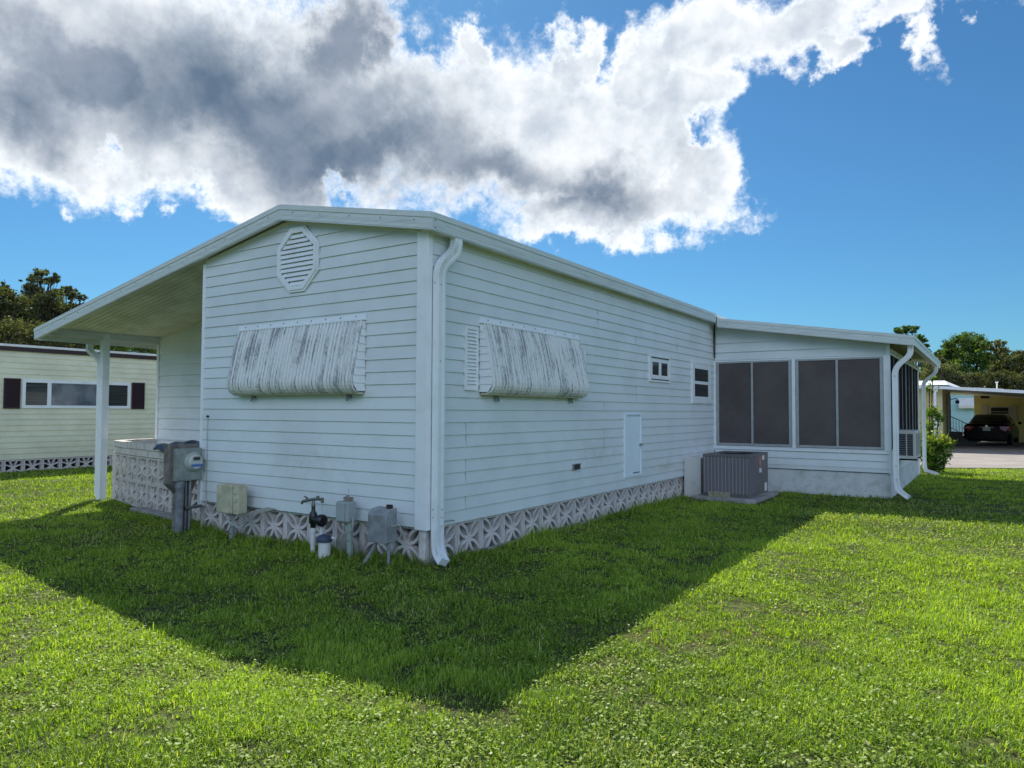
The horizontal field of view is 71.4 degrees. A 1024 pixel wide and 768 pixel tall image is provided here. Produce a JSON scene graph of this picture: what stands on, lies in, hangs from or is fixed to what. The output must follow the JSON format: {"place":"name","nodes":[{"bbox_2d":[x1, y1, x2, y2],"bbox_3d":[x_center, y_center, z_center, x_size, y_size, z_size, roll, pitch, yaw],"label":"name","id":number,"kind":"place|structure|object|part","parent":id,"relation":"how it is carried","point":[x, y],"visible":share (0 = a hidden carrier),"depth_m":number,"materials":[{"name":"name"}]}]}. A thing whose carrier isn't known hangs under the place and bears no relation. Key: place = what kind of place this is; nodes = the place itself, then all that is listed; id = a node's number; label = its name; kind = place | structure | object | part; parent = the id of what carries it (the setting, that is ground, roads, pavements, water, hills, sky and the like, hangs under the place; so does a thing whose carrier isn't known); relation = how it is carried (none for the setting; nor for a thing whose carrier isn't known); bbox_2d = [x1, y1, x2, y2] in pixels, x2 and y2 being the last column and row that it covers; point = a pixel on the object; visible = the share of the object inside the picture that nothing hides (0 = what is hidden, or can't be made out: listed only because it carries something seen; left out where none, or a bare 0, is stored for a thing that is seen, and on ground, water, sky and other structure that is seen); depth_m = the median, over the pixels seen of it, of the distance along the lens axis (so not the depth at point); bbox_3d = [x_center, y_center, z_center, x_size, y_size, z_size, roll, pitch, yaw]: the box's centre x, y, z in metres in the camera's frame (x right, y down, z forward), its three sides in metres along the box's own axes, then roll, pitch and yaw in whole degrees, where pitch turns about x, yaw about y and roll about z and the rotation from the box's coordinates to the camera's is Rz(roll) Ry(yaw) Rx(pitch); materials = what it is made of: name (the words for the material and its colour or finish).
{"place":"outdoors","nodes":[
{"label":"outdoors","id":0,"kind":"place"},
{"bbox_2d":[0,465,1023,767],"bbox_3d":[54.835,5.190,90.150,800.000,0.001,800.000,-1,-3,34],"label":"ground","id":1,"kind":"structure","parent":0,"point":[966,742],"depth_m":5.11,"materials":[{"name":"green plant"}]},
{"bbox_2d":[0,280,40,329],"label":"oak tree","id":2,"kind":"object","parent":1,"relation":"on","point":[12,304],"visible":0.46,"depth_m":26.73,"materials":[{"name":"green plant"}]},
{"bbox_2d":[17,267,72,324],"bbox_3d":[-20.982,-1.146,31.796,2.770,8.037,4.457,1,-2,-25],"label":"oak tree","id":3,"kind":"object","parent":1,"relation":"on","point":[47,305],"visible":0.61,"depth_m":30.97,"materials":[{"name":"green plant"}]},
{"bbox_2d":[0,315,95,348],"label":"oak tree","id":4,"kind":"object","parent":1,"relation":"on","point":[19,332],"visible":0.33,"depth_m":25.27,"materials":[{"name":"green plant"}]},
{"bbox_2d":[52,285,88,317],"bbox_3d":[-20.863,-1.006,33.869,1.903,7.921,4.318,1,-2,-24],"label":"oak tree","id":5,"kind":"object","parent":1,"relation":"on","point":[70,293],"visible":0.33,"depth_m":35.22,"materials":[{"name":"green plant"}]},
{"bbox_2d":[0,343,156,472],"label":"mobile home","id":6,"kind":"object","parent":1,"relation":"on","point":[47,407],"visible":0.35,"depth_m":18.65,"materials":[{"name":"beige"}]},
{"bbox_2d":[21,379,130,408],"bbox_3d":[-11.508,0.288,18.952,0.045,0.725,2.700,-1,-3,34],"label":"window","id":7,"kind":"structure","parent":6,"relation":"in","point":[35,393],"depth_m":18.73,"materials":[{"name":"grey glass"}]},
{"bbox_2d":[93,345,156,353],"bbox_3d":[-17.970,0.021,30.996,5.602,5.666,4.090,2,-3,-44],"label":"oak tree","id":8,"kind":"object","parent":1,"relation":"on","point":[133,349],"visible":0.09,"depth_m":31.29,"materials":[{"name":"green plant"}]},
{"bbox_2d":[112,438,200,520],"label":"block wall","id":9,"kind":"structure","parent":1,"relation":"on","point":[137,473],"depth_m":11.31,"materials":[{"name":"concrete"}]},
{"bbox_2d":[153,440,198,451],"bbox_3d":[-4.494,0.913,10.395,1.913,0.187,0.505,-1,-3,35],"label":"folded tarp","id":10,"kind":"object","parent":9,"relation":"on","point":[160,446],"visible":0.23,"depth_m":10.60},
{"bbox_2d":[163,443,202,532],"bbox_3d":[-4.200,1.351,9.155,0.314,1.150,0.411,-1,-3,34],"label":"electric meter","id":11,"kind":"object","parent":1,"relation":"on","point":[182,469],"visible":0.92,"depth_m":9.07,"materials":[{"name":"metal"}]},
{"bbox_2d":[216,483,275,539],"bbox_3d":[-3.207,1.567,8.545,0.831,0.720,0.219,-1,-2,23],"label":"cable box","id":12,"kind":"object","parent":1,"relation":"on","point":[231,500],"visible":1,"depth_m":8.55,"materials":[{"name":"beige plastic"}]},
{"bbox_2d":[216,484,232,513],"bbox_3d":[-3.468,1.386,8.597,0.310,0.335,0.014,-1,-3,34],"label":"door","id":13,"kind":"structure","parent":12,"relation":"in","point":[224,502],"depth_m":8.58,"materials":[{"name":"beige plastic"}]},
{"bbox_2d":[301,496,335,552],"bbox_3d":[-2.093,1.547,7.701,0.534,0.668,0.132,-1,-3,34],"label":"backflow faucet","id":14,"kind":"object","parent":1,"relation":"on","point":[320,520],"visible":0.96,"depth_m":7.71,"materials":[{"name":"black metal"}]},
{"bbox_2d":[317,534,331,558],"bbox_3d":[-1.994,1.747,7.579,0.164,0.300,0.164,-1,-3,34],"label":"capped pipe","id":15,"kind":"object","parent":1,"relation":"on","point":[324,541],"visible":0.89,"depth_m":7.52,"materials":[{"name":"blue plastic"}]},
{"bbox_2d":[336,489,355,558],"bbox_3d":[-1.740,1.507,7.556,0.255,0.780,0.132,-1,-3,34],"label":"phone box","id":16,"kind":"object","parent":1,"relation":"on","point":[345,509],"visible":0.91,"depth_m":7.53,"materials":[{"name":"grey plastic"}]},
{"bbox_2d":[336,503,344,521],"bbox_3d":[-1.817,1.356,7.541,0.130,0.190,0.011,-1,-3,34],"label":"door","id":17,"kind":"structure","parent":16,"relation":"in","point":[340,507],"depth_m":7.53,"materials":[{"name":"grey metal"}]},
{"bbox_2d":[336,533,358,555],"bbox_3d":[-1.759,1.743,7.620,0.305,0.312,0.130,-1,-3,34],"label":"paver stone","id":18,"kind":"object","parent":1,"relation":"on","point":[341,543],"visible":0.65,"depth_m":7.60,"materials":[{"name":"concrete"}]},
{"bbox_2d":[363,504,401,567],"bbox_3d":[-1.308,1.549,7.158,0.426,0.670,0.188,-1,-3,34],"label":"pedestal box","id":19,"kind":"object","parent":1,"relation":"on","point":[382,525],"visible":0.88,"depth_m":7.12,"materials":[{"name":"grey metal"}]},
{"bbox_2d":[34,204,940,565],"bbox_3d":[1.728,0.260,15.365,12.105,4.188,16.810,-1,-3,34],"label":"mobile home","id":20,"kind":"object","parent":1,"relation":"on","point":[446,386],"visible":0.93,"depth_m":8.95,"materials":[{"name":"white plastic"}]},
{"bbox_2d":[624,413,642,477],"bbox_3d":[1.936,0.965,11.305,0.065,0.995,0.650,-1,-3,34],"label":"access door","id":21,"kind":"structure","parent":20,"relation":"in","point":[633,444],"depth_m":11.30,"materials":[{"name":"paint"}]},
{"bbox_2d":[648,354,670,382],"bbox_3d":[2.547,-0.256,12.279,0.038,0.455,0.925,-1,-3,34],"label":"window","id":22,"kind":"structure","parent":20,"relation":"in","point":[659,366],"depth_m":12.24,"materials":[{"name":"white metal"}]},
{"bbox_2d":[691,361,710,403],"bbox_3d":[3.729,-0.020,14.037,0.036,0.805,1.075,-1,-3,34],"label":"window","id":23,"kind":"structure","parent":20,"relation":"in","point":[701,372],"depth_m":14.00,"materials":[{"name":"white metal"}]},
{"bbox_2d":[716,359,791,446],"bbox_3d":[4.828,0.379,14.278,1.480,1.715,0.033,-1,-3,34],"label":"porch window","id":24,"kind":"structure","parent":20,"relation":"in","point":[754,398],"depth_m":14.26,"materials":[{"name":"metal"}]},
{"bbox_2d":[795,356,883,449],"bbox_3d":[6.136,0.352,13.401,1.520,1.715,0.033,-1,-3,34],"label":"porch window","id":25,"kind":"structure","parent":20,"relation":"in","point":[840,401],"depth_m":13.38,"materials":[{"name":"metal"}]},
{"bbox_2d":[890,355,898,448],"bbox_3d":[7.292,0.354,13.598,0.021,1.735,1.500,-1,-3,34],"label":"porch window","id":26,"kind":"structure","parent":20,"relation":"in","point":[893,361],"depth_m":13.31,"materials":[{"name":"metal"}]},
{"bbox_2d":[898,360,906,429],"bbox_3d":[8.139,0.405,14.859,0.021,1.735,1.500,-1,-3,34],"label":"porch window","id":27,"kind":"structure","parent":20,"relation":"in","point":[902,371],"depth_m":14.96,"materials":[{"name":"metal"}]},
{"bbox_2d":[892,429,920,460],"bbox_3d":[7.589,1.164,13.685,0.400,0.555,1.110,-1,-3,34],"label":"window air conditioner","id":28,"kind":"object","parent":20,"relation":"attached to","point":[909,444],"depth_m":13.22,"materials":[{"name":"white metal"}]},
{"bbox_2d":[906,365,912,429],"bbox_3d":[8.985,0.456,16.120,0.021,1.735,1.500,-1,-3,34],"label":"porch window","id":29,"kind":"structure","parent":20,"relation":"in","point":[909,390],"depth_m":16.11,"materials":[{"name":"metal"}]},
{"bbox_2d":[912,368,917,429],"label":"porch window","id":30,"kind":"structure","parent":20,"relation":"in","point":[914,372],"depth_m":17.36,"materials":[{"name":"metal"}]},
{"bbox_2d":[684,455,702,496],"bbox_3d":[3.512,1.735,13.373,0.315,0.745,0.730,-1,-3,34],"label":"cover box","id":31,"kind":"object","parent":1,"relation":"on","point":[693,475],"visible":0.49,"depth_m":13.07,"materials":[{"name":"paint"}]},
{"bbox_2d":[694,491,777,503],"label":"concrete slab","id":32,"kind":"structure","parent":1,"relation":"on","point":[756,499],"depth_m":12.45,"materials":[{"name":"grey concrete"}]},
{"bbox_2d":[703,451,767,497],"bbox_3d":[4.111,1.631,13.070,0.814,0.735,1.278,-1,-3,34],"label":"condenser unit","id":33,"kind":"object","parent":32,"relation":"on","point":[742,474],"visible":0.99,"depth_m":12.60,"materials":[{"name":"paint"}]},
{"bbox_2d":[893,325,936,372],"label":"pine tree","id":34,"kind":"object","parent":1,"relation":"on","point":[905,329],"visible":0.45,"depth_m":73.22,"materials":[{"name":"green plant"}]},
{"bbox_2d":[920,375,944,437],"bbox_3d":[11.331,1.034,19.391,0.886,2.629,0.631,-1,-3,34],"label":"tree","id":35,"kind":"object","parent":1,"relation":"on","point":[934,414],"visible":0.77,"depth_m":19.30,"materials":[{"name":"green plant"}]},
{"bbox_2d":[920,427,957,472],"bbox_3d":[10.905,1.797,18.522,1.184,1.345,1.078,-1,-3,34],"label":"flowering shrub","id":36,"kind":"object","parent":1,"relation":"on","point":[936,451],"visible":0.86,"depth_m":18.37,"materials":[{"name":"green plant"}]},
{"bbox_2d":[919,355,966,384],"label":"oak tree","id":37,"kind":"object","parent":1,"relation":"on","point":[926,370],"visible":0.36,"depth_m":55.45,"materials":[{"name":"green plant"}]},
{"bbox_2d":[951,394,973,435],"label":"house","id":38,"kind":"structure","parent":1,"relation":"on","point":[963,410],"depth_m":48.60,"materials":[{"name":"teal paint"}]},
{"bbox_2d":[931,331,997,374],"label":"pine tree","id":39,"kind":"object","parent":1,"relation":"on","point":[966,357],"visible":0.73,"depth_m":60.03,"materials":[{"name":"green plant"}]},
{"bbox_2d":[919,381,1023,449],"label":"mobile home","id":40,"kind":"object","parent":1,"relation":"on","point":[998,401],"visible":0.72,"depth_m":34.04,"materials":[{"name":"yellow"}]},
{"bbox_2d":[946,394,950,432],"bbox_3d":[20.819,1.414,33.963,0.078,1.800,2.660,-1,-3,34],"label":"door","id":41,"kind":"structure","parent":40,"relation":"in","point":[948,398],"depth_m":33.21,"materials":[{"name":"grey"}]},
{"bbox_2d":[989,406,1009,414],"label":"window","id":42,"kind":"structure","parent":40,"relation":"in","point":[992,409],"depth_m":38.31,"materials":[{"name":"metal"}]},
{"bbox_2d":[949,369,1023,389],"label":"oak tree","id":43,"kind":"object","parent":1,"relation":"on","point":[987,380],"visible":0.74,"depth_m":53.66,"materials":[{"name":"green plant"}]},
{"bbox_2d":[979,339,1010,373],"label":"oak tree","id":44,"kind":"object","parent":1,"relation":"on","point":[998,352],"visible":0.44,"depth_m":63.05,"materials":[{"name":"green plant"}]},
{"bbox_2d":[996,350,1023,376],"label":"oak tree","id":45,"kind":"object","parent":1,"relation":"on","point":[1014,361],"visible":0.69,"depth_m":59.56,"materials":[{"name":"green plant"}]},
{"bbox_2d":[0,0,1023,386],"label":"sky","id":46,"kind":"structure","parent":0,"point":[839,164],"materials":[{"name":"blue"}]},
{"bbox_2d":[708,491,729,497],"bbox_3d":[3.630,1.935,12.497,0.373,0.090,0.090,-1,-3,38],"label":"loose brick","id":47,"kind":"object","parent":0,"point":[718,494],"visible":1,"depth_m":12.45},
{"bbox_2d":[920,441,1023,468],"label":"road","id":48,"kind":"structure","parent":0,"point":[988,454],"depth_m":25.26,"materials":[{"name":"concrete"}]},
{"bbox_2d":[964,414,1021,444],"bbox_3d":[23.735,2.195,35.044,2.050,1.447,4.850,-2,-3,40],"label":"parked car","id":49,"kind":"object","parent":48,"relation":"on","point":[992,427],"visible":0.95,"depth_m":33.50,"materials":[{"name":"black paint"}]},
{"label":"rear window","id":50,"kind":"part","parent":49,"relation":"part of","materials":[{"name":"black glass"}]}
]}

